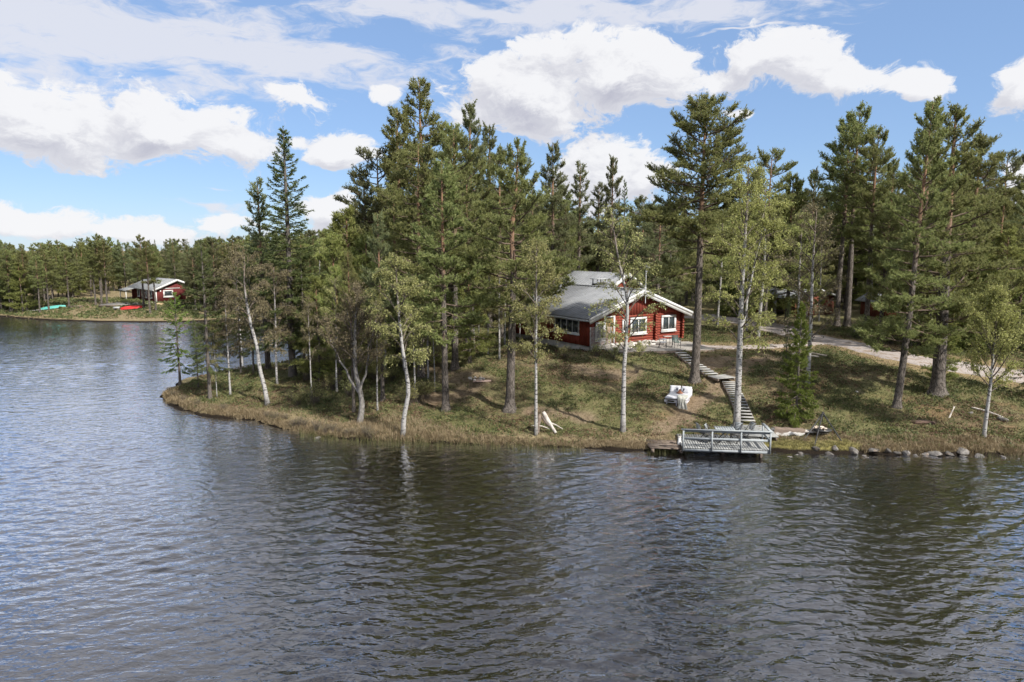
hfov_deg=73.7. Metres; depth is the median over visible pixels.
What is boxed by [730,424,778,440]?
dock landing
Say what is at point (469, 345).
pine tree
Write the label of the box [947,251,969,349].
birch tree
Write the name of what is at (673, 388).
pillow
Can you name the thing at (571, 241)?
pine tree
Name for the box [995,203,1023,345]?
pine tree
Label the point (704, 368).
stairs
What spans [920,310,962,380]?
small tree
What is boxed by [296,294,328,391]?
birch tree
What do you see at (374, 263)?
birch tree
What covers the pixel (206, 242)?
pine tree
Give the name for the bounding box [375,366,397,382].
leafy shrub
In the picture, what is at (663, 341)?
garden chair
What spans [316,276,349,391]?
birch tree
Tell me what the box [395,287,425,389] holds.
birch tree
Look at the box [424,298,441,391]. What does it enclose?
birch tree
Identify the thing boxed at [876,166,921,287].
pine tree
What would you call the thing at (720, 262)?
birch tree
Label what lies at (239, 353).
spruce tree
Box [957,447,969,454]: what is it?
shore stone
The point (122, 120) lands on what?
sky
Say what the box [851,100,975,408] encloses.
pine tree
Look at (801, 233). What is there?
birch tree
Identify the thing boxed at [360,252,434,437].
birch tree
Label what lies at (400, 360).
leafy shrub
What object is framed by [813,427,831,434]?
fire bowl
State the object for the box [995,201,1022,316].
pine tree
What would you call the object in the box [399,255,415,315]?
birch tree
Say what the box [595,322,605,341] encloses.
window
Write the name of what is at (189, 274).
pine tree
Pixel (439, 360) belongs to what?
pine tree
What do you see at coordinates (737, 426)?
folding chair
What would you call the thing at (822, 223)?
birch tree
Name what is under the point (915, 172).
pine tree
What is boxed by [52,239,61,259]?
pine tree
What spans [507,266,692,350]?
red cabin
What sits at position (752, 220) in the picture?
birch tree
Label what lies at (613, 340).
door
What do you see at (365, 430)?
bare shrub
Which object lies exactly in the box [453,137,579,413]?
pine tree
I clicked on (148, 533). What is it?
lake
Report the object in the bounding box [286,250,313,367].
spruce tree
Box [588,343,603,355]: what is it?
leafy shrub
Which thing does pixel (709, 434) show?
folding chair
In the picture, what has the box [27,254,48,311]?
pine tree
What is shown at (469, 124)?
pine tree
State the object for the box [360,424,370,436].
bare shrub
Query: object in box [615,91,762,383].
pine tree
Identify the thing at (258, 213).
pine tree
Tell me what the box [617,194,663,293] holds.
pine tree
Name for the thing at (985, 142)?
pine tree
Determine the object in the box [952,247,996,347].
pine tree
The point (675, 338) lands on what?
garden chair
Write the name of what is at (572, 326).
window
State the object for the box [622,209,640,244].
pine tree
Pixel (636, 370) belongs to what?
bare shrub
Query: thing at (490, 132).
pine tree
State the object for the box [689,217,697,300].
pine tree
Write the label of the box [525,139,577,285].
pine tree
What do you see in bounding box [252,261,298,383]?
birch tree
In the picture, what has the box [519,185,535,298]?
spruce tree
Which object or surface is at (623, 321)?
window
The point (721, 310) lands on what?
pine tree
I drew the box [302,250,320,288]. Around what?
pine tree
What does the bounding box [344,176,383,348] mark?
pine tree
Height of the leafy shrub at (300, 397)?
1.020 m
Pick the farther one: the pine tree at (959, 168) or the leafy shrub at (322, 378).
the pine tree at (959, 168)
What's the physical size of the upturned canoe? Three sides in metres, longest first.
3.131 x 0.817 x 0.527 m
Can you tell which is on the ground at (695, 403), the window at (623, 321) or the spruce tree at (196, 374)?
the spruce tree at (196, 374)
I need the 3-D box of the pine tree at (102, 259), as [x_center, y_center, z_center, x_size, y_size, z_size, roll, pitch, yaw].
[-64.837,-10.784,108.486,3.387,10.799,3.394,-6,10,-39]
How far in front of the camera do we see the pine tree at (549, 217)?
72.10 m
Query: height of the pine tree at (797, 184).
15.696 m
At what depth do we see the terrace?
107.25 m
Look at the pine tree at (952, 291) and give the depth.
49.71 m
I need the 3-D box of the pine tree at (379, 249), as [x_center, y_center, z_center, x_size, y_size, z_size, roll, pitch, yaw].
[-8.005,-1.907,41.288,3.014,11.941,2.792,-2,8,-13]
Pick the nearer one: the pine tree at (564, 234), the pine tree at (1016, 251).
the pine tree at (1016, 251)
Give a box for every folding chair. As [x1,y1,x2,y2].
[695,422,710,441]
[704,423,718,444]
[728,421,742,443]
[739,421,755,442]
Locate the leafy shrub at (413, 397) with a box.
[399,388,422,405]
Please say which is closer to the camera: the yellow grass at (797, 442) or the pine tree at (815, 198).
the yellow grass at (797, 442)
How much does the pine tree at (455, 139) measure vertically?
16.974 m
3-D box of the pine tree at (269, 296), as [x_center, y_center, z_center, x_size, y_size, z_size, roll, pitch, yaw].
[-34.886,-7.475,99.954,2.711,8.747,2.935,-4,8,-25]
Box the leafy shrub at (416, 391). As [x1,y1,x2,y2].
[402,377,434,403]
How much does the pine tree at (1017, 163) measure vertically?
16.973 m
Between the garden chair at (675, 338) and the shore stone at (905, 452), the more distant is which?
the garden chair at (675, 338)
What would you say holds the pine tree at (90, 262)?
on the ground at (695, 403)
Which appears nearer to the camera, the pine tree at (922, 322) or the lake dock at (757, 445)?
the lake dock at (757, 445)
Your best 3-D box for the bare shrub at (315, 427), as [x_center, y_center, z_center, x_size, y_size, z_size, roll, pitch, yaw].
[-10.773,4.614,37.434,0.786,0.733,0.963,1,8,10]
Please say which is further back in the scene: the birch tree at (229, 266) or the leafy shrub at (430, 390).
the birch tree at (229, 266)
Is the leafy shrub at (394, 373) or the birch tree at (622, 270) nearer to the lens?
the birch tree at (622, 270)
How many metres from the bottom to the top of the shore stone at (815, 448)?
0.252 m
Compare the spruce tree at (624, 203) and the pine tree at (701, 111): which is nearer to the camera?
the pine tree at (701, 111)
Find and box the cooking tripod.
[805,412,841,443]
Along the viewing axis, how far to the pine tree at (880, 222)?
59.04 m
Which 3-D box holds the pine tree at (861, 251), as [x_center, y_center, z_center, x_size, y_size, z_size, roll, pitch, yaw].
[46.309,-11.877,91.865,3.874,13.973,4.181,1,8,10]
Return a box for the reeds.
[296,426,1023,460]
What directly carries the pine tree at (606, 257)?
on the ground at (695, 403)
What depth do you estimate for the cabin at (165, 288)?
114.48 m
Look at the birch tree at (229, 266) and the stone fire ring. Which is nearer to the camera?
the stone fire ring
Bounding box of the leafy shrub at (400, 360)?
[396,358,407,367]
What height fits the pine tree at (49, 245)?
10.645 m
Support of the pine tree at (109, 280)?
on the ground at (695, 403)
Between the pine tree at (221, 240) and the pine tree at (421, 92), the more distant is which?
the pine tree at (221, 240)
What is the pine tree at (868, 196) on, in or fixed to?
on the ground at (695, 403)
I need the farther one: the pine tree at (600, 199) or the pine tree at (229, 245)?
the pine tree at (229, 245)
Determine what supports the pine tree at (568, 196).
on the ground at (695, 403)
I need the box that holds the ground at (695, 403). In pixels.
[0,251,1023,455]
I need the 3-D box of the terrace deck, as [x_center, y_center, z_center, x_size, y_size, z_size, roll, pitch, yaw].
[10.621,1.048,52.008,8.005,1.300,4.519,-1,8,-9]
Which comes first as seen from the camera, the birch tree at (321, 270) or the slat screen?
the slat screen
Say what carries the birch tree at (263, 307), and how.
on the ground at (695, 403)
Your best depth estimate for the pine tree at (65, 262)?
107.14 m
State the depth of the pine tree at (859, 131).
63.96 m
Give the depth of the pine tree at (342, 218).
56.52 m
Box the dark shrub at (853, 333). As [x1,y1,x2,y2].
[840,327,861,337]
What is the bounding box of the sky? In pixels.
[0,0,1023,250]
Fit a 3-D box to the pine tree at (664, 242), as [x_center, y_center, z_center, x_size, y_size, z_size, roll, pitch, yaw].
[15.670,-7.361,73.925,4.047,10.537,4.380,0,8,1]
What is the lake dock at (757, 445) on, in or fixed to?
in the lake
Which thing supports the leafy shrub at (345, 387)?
on the ground at (695, 403)
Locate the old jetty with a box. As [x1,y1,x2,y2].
[646,439,682,453]
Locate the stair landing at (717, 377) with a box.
[708,374,734,381]
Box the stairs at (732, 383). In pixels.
[722,381,754,422]
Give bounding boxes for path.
[701,341,826,348]
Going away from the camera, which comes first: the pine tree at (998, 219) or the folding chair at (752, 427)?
the folding chair at (752, 427)
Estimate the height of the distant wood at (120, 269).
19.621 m
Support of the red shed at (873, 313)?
on the ground at (695, 403)
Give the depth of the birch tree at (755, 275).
60.97 m
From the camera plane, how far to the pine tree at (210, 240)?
100.43 m
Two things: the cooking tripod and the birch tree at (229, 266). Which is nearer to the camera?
the cooking tripod
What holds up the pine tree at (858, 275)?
on the ground at (695, 403)
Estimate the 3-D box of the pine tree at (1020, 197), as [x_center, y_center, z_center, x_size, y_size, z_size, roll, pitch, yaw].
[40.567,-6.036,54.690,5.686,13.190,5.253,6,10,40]
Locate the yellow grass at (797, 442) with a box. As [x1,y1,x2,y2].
[764,435,862,450]
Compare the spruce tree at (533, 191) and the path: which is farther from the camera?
the spruce tree at (533, 191)
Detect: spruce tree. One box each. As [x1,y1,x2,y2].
[126,253,133,285]
[156,292,202,385]
[162,251,171,277]
[184,239,232,398]
[188,317,206,387]
[228,267,246,372]
[239,251,262,372]
[246,126,334,376]
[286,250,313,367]
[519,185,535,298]
[613,179,634,273]
[659,238,690,321]
[721,208,756,316]
[770,195,798,313]
[773,301,818,427]
[781,300,792,364]
[1008,334,1023,395]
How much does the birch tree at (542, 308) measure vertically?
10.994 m
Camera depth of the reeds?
35.14 m
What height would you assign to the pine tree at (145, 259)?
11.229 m
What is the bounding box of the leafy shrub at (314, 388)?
[296,379,329,403]
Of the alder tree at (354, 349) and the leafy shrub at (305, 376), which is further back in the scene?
the leafy shrub at (305, 376)
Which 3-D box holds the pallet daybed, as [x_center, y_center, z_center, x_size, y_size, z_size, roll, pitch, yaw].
[9.909,3.384,40.651,1.300,0.830,1.890,3,8,24]
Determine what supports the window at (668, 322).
in the red cabin at (574, 318)
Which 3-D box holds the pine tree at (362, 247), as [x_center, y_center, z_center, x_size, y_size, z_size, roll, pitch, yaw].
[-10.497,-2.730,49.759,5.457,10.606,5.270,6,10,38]
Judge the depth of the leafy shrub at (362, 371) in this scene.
47.11 m
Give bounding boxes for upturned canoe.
[120,305,141,309]
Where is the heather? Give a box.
[166,325,1023,451]
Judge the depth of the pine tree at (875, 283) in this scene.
90.23 m
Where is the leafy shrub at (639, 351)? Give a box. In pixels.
[634,344,649,356]
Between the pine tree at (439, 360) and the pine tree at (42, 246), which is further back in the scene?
the pine tree at (42, 246)
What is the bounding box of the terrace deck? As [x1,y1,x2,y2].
[603,341,713,353]
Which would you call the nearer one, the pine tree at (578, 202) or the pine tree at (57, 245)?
the pine tree at (578, 202)
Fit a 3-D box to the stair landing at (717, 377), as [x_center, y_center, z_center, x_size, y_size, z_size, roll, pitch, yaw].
[13.319,2.345,43.470,1.350,0.195,1.100,-3,8,-20]
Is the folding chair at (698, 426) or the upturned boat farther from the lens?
the upturned boat
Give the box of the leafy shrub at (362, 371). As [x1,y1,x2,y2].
[358,364,374,378]
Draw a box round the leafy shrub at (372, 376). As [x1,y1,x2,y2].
[362,362,386,378]
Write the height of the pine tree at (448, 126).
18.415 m
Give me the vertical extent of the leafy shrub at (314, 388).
1.620 m
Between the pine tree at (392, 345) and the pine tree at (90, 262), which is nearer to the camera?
the pine tree at (392, 345)
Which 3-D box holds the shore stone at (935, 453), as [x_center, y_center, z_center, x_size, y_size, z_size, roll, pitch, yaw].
[20.830,5.528,33.681,0.442,0.253,0.664,-13,20,-25]
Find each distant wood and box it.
[0,220,339,311]
[324,188,984,301]
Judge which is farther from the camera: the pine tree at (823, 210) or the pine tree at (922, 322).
the pine tree at (823, 210)
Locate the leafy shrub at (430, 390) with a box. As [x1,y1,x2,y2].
[416,381,440,399]
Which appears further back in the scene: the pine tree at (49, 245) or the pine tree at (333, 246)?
the pine tree at (49, 245)
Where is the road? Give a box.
[684,314,1023,382]
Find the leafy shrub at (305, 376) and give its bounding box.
[292,359,317,380]
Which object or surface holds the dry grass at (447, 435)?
on the ground at (695, 403)
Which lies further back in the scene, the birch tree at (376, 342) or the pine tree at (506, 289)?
the pine tree at (506, 289)
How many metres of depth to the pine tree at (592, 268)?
74.33 m
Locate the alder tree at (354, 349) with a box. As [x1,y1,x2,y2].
[307,277,392,422]
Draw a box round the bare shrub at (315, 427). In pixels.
[311,419,324,430]
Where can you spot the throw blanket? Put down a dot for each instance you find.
(682, 402)
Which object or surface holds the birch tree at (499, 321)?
on the ground at (695, 403)
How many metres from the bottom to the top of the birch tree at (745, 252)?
14.615 m
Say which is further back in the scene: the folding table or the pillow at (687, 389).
the pillow at (687, 389)
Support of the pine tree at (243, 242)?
on the ground at (695, 403)
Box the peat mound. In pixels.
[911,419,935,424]
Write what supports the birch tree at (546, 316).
on the ground at (695, 403)
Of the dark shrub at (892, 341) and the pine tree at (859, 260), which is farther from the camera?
the pine tree at (859, 260)
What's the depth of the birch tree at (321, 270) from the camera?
55.37 m
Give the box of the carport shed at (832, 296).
[754,286,835,315]
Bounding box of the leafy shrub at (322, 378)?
[320,373,331,383]
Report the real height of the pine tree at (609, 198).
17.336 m
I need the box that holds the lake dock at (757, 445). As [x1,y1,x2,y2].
[676,423,773,454]
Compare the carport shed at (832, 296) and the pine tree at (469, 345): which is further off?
the carport shed at (832, 296)
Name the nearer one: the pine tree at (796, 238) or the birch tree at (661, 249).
the birch tree at (661, 249)
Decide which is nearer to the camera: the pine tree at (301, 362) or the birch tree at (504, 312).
the pine tree at (301, 362)
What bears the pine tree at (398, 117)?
on the ground at (695, 403)
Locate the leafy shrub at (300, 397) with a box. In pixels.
[288,390,307,405]
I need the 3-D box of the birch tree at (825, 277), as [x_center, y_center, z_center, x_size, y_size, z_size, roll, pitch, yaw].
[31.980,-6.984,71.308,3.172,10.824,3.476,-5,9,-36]
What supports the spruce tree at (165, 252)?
on the ground at (695, 403)
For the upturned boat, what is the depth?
107.80 m
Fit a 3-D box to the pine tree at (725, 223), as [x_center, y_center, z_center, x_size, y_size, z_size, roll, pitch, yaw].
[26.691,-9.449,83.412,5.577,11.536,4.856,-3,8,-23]
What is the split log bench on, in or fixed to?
on the ground at (695, 403)
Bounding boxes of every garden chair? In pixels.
[658,336,666,347]
[671,335,680,347]
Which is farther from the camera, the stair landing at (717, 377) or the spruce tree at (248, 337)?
the spruce tree at (248, 337)
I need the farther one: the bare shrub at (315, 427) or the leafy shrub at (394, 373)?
the leafy shrub at (394, 373)
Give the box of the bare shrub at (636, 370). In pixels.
[633,363,644,373]
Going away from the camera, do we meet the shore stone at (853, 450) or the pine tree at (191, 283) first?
the shore stone at (853, 450)
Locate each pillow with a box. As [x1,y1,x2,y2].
[670,385,680,391]
[681,386,691,393]
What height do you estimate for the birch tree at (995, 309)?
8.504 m
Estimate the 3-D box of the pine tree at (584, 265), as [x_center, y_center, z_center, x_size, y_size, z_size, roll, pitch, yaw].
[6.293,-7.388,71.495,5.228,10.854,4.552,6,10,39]
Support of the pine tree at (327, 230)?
on the ground at (695, 403)
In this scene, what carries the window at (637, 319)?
in the red cabin at (574, 318)
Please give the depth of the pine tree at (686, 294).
89.06 m
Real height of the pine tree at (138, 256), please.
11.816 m
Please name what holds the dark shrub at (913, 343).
on the ground at (695, 403)
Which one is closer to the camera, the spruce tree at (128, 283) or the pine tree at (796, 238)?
the pine tree at (796, 238)
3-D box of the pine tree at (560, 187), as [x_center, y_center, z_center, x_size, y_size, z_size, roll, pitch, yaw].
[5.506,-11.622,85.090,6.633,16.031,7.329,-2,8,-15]
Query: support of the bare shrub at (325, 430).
on the ground at (695, 403)
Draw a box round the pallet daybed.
[664,388,691,405]
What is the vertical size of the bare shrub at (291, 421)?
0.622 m
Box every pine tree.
[0,249,21,312]
[12,249,30,310]
[26,263,39,306]
[27,242,59,301]
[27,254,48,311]
[33,251,54,309]
[46,239,55,296]
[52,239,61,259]
[52,251,79,307]
[78,242,101,304]
[80,252,100,295]
[82,233,111,304]
[91,240,115,303]
[101,255,116,293]
[127,234,148,307]
[132,241,158,312]
[138,245,165,311]
[173,250,213,311]
[186,247,201,296]
[186,247,211,309]
[190,236,231,311]
[199,239,210,302]
[211,238,231,306]
[217,235,249,315]
[224,257,239,310]
[235,176,282,369]
[235,239,258,310]
[250,238,259,289]
[264,264,282,310]
[267,245,296,302]
[281,237,303,294]
[289,275,341,379]
[300,230,364,351]
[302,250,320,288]
[303,204,392,345]
[310,263,371,381]
[324,218,344,234]
[328,249,372,411]
[333,146,415,289]
[333,231,408,369]
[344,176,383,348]
[354,104,436,342]
[357,210,400,401]
[360,181,429,366]
[363,265,394,354]
[370,140,466,378]
[380,76,458,342]
[391,255,451,368]
[396,157,489,411]
[411,121,497,348]
[413,124,500,370]
[440,164,501,350]
[446,253,497,363]
[449,98,503,332]
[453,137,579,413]
[464,120,520,327]
[476,143,522,337]
[481,214,525,319]
[504,195,524,281]
[514,203,551,275]
[516,177,530,276]
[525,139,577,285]
[541,183,576,254]
[541,205,562,247]
[544,190,576,256]
[554,200,587,278]
[557,218,595,271]
[562,159,599,270]
[581,182,612,271]
[581,239,603,271]
[589,228,615,271]
[590,154,630,271]
[600,222,620,271]
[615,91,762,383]
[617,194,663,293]
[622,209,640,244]
[627,203,692,302]
[647,224,667,289]
[652,214,695,299]
[662,217,695,304]
[683,234,695,303]
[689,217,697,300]
[708,211,769,314]
[713,216,737,303]
[722,219,762,307]
[742,146,797,325]
[748,171,832,323]
[770,190,835,280]
[780,200,807,290]
[795,166,831,316]
[807,112,874,326]
[814,206,846,274]
[816,193,848,284]
[816,195,880,308]
[817,100,898,326]
[840,125,909,324]
[844,201,896,300]
[844,209,867,301]
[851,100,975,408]
[854,157,908,328]
[860,101,1023,397]
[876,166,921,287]
[880,95,966,345]
[890,250,968,346]
[899,274,935,344]
[905,185,978,314]
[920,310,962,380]
[925,164,966,276]
[928,129,1023,332]
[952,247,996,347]
[961,195,1023,326]
[962,226,1023,348]
[974,149,1023,240]
[991,252,1023,350]
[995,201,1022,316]
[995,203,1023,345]
[1003,182,1023,269]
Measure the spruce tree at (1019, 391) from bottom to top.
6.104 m
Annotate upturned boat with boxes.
[41,305,65,309]
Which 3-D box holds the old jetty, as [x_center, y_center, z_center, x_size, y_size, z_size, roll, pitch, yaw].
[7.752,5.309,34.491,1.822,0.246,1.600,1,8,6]
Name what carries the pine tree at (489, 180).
on the ground at (695, 403)
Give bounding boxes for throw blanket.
[677,394,688,409]
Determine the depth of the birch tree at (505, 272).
48.27 m
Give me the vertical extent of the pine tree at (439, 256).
14.914 m
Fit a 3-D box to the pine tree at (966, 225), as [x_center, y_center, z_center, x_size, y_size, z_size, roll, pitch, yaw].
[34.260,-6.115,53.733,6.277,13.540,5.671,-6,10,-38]
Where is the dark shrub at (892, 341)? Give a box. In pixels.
[879,334,897,344]
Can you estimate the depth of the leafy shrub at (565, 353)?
48.48 m
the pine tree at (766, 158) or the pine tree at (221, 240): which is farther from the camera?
the pine tree at (221, 240)
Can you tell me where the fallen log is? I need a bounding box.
[971,407,1002,416]
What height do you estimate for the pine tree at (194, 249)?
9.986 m
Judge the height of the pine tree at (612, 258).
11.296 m
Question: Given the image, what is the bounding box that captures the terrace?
[99,302,154,306]
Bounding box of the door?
[604,316,614,343]
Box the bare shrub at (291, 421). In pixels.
[287,417,302,426]
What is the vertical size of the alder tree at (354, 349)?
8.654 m
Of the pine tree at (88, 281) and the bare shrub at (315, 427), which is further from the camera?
the pine tree at (88, 281)
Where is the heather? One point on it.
(578, 375)
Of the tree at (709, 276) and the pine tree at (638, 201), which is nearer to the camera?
the tree at (709, 276)
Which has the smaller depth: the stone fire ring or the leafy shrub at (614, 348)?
the stone fire ring
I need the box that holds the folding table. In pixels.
[714,426,734,443]
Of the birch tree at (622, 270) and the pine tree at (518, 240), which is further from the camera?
the pine tree at (518, 240)
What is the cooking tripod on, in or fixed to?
on the ground at (695, 403)
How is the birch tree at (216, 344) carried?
on the ground at (695, 403)
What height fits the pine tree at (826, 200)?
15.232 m
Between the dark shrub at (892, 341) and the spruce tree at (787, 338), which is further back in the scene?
the dark shrub at (892, 341)
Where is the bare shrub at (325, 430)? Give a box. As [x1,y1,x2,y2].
[317,421,331,432]
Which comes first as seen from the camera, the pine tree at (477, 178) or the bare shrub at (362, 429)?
the bare shrub at (362, 429)
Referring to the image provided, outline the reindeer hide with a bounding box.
[774,427,805,435]
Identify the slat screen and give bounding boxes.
[590,326,611,349]
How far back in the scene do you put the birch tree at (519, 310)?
56.36 m
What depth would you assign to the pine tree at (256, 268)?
108.25 m
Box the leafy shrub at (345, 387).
[333,376,355,397]
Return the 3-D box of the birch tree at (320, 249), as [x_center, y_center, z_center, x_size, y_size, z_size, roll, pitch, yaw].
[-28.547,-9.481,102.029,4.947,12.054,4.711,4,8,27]
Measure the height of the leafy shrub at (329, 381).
1.390 m
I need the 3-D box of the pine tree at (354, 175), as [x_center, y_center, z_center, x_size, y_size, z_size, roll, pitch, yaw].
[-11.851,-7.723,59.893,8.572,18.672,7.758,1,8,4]
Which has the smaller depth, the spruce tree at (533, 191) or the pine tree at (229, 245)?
the spruce tree at (533, 191)
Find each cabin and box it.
[118,278,185,301]
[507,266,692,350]
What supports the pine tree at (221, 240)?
on the ground at (695, 403)
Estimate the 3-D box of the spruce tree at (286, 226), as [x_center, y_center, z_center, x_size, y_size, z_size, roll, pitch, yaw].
[-16.209,-6.002,48.986,6.106,18.345,6.196,-6,10,-40]
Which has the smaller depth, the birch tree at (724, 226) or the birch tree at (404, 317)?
the birch tree at (404, 317)
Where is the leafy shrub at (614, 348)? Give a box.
[602,344,622,358]
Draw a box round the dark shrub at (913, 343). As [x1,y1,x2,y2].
[909,340,921,344]
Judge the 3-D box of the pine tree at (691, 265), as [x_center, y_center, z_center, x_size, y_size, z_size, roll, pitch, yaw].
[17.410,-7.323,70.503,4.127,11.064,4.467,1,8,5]
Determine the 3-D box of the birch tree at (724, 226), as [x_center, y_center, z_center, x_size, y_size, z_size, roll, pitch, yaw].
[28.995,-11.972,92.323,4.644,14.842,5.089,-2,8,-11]
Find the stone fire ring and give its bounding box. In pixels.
[468,376,490,381]
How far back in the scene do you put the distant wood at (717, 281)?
94.92 m
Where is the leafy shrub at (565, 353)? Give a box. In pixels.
[556,345,571,357]
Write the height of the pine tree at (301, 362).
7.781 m
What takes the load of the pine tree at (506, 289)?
on the ground at (695, 403)
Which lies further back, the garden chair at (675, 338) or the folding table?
the garden chair at (675, 338)
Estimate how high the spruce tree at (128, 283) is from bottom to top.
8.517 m
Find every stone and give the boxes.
[811,446,819,450]
[848,447,858,454]
[868,448,878,451]
[901,450,909,455]
[927,451,941,455]
[945,451,954,455]
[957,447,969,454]
[997,416,1008,421]
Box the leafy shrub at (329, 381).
[318,370,344,389]
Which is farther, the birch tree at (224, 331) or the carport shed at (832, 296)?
the carport shed at (832, 296)
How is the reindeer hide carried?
on the split log bench
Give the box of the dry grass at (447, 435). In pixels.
[0,301,1023,455]
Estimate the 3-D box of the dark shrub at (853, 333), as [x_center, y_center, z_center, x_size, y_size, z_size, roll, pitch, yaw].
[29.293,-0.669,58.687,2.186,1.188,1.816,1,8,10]
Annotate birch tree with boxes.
[206,283,254,394]
[206,319,224,397]
[211,241,268,363]
[218,249,287,405]
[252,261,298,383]
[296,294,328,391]
[306,237,326,287]
[311,266,334,321]
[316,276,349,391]
[357,260,407,369]
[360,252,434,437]
[363,297,396,410]
[386,253,416,370]
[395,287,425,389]
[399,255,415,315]
[416,248,440,378]
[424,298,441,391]
[467,249,505,354]
[481,245,516,358]
[491,244,533,323]
[496,250,521,344]
[505,236,567,434]
[516,272,527,340]
[518,250,559,363]
[584,203,669,431]
[638,224,683,291]
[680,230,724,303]
[700,161,794,426]
[702,213,748,324]
[711,201,736,300]
[724,183,798,336]
[729,234,762,330]
[737,190,772,308]
[757,200,804,322]
[771,199,850,383]
[774,212,827,330]
[808,224,836,320]
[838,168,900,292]
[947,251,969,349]
[959,282,1023,437]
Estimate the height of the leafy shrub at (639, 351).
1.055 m
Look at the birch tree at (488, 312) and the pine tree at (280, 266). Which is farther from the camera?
the pine tree at (280, 266)
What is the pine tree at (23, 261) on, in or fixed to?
on the ground at (695, 403)
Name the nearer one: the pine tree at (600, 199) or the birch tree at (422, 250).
the birch tree at (422, 250)
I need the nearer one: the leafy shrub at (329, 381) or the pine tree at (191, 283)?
the leafy shrub at (329, 381)
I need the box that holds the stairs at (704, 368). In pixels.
[675,352,717,375]
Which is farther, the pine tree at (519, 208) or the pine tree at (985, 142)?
the pine tree at (519, 208)
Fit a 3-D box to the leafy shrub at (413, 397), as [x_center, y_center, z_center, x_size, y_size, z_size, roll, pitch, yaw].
[-6.213,3.328,40.846,1.414,1.137,1.465,3,8,23]
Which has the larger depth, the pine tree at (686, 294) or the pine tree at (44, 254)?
the pine tree at (44, 254)
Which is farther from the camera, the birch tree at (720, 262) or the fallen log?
the birch tree at (720, 262)
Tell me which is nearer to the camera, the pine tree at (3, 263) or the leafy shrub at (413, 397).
the leafy shrub at (413, 397)
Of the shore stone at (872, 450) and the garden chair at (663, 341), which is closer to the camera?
the shore stone at (872, 450)
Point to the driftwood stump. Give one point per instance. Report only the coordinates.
(544, 417)
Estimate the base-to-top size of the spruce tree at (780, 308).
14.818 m
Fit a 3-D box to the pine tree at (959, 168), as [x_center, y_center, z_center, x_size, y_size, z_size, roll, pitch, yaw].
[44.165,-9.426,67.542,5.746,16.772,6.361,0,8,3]
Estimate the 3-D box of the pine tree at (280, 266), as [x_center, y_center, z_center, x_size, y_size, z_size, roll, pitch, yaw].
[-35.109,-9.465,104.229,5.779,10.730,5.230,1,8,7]
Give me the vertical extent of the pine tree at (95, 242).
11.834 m
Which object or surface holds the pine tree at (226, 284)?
on the ground at (695, 403)
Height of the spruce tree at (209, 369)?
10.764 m
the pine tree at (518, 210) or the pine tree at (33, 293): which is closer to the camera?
the pine tree at (518, 210)
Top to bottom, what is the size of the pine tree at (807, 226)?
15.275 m
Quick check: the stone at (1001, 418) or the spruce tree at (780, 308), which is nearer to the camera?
the stone at (1001, 418)
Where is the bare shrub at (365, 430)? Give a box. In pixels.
[362,428,377,438]
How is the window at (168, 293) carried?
in the cabin at (165, 288)
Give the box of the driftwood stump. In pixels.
[531,411,562,432]
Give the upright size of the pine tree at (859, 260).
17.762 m
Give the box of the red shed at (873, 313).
[855,294,895,316]
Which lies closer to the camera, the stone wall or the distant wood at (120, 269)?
the stone wall
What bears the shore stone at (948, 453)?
on the ground at (695, 403)
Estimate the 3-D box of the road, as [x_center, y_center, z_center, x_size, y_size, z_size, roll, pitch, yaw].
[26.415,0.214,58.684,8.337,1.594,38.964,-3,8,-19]
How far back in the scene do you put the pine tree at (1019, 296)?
50.94 m
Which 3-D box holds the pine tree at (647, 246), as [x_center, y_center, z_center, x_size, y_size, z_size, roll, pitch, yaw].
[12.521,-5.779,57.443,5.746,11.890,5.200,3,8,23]
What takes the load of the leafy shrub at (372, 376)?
on the ground at (695, 403)
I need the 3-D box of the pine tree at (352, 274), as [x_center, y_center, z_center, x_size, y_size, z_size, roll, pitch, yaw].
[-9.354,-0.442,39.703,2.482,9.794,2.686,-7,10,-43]
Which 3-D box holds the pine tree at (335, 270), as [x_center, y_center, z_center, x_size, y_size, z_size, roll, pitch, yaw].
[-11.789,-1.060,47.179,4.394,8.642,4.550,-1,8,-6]
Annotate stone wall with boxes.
[607,340,655,349]
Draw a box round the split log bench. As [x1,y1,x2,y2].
[771,427,827,434]
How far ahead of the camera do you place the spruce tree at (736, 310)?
74.97 m
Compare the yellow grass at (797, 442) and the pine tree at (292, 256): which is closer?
the yellow grass at (797, 442)
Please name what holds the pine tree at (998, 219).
on the ground at (695, 403)
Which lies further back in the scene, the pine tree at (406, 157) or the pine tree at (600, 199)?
the pine tree at (600, 199)
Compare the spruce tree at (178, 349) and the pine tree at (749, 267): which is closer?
the spruce tree at (178, 349)
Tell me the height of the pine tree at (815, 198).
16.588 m
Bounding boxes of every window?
[163,290,172,297]
[554,317,579,335]
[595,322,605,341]
[621,320,625,332]
[630,317,647,334]
[661,314,676,331]
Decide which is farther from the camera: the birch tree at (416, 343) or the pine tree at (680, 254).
the pine tree at (680, 254)
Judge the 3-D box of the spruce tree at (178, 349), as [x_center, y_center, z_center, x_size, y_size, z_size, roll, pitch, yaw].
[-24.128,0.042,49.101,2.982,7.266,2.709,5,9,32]
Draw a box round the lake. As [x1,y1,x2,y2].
[0,317,1023,681]
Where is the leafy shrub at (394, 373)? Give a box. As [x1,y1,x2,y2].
[385,366,402,381]

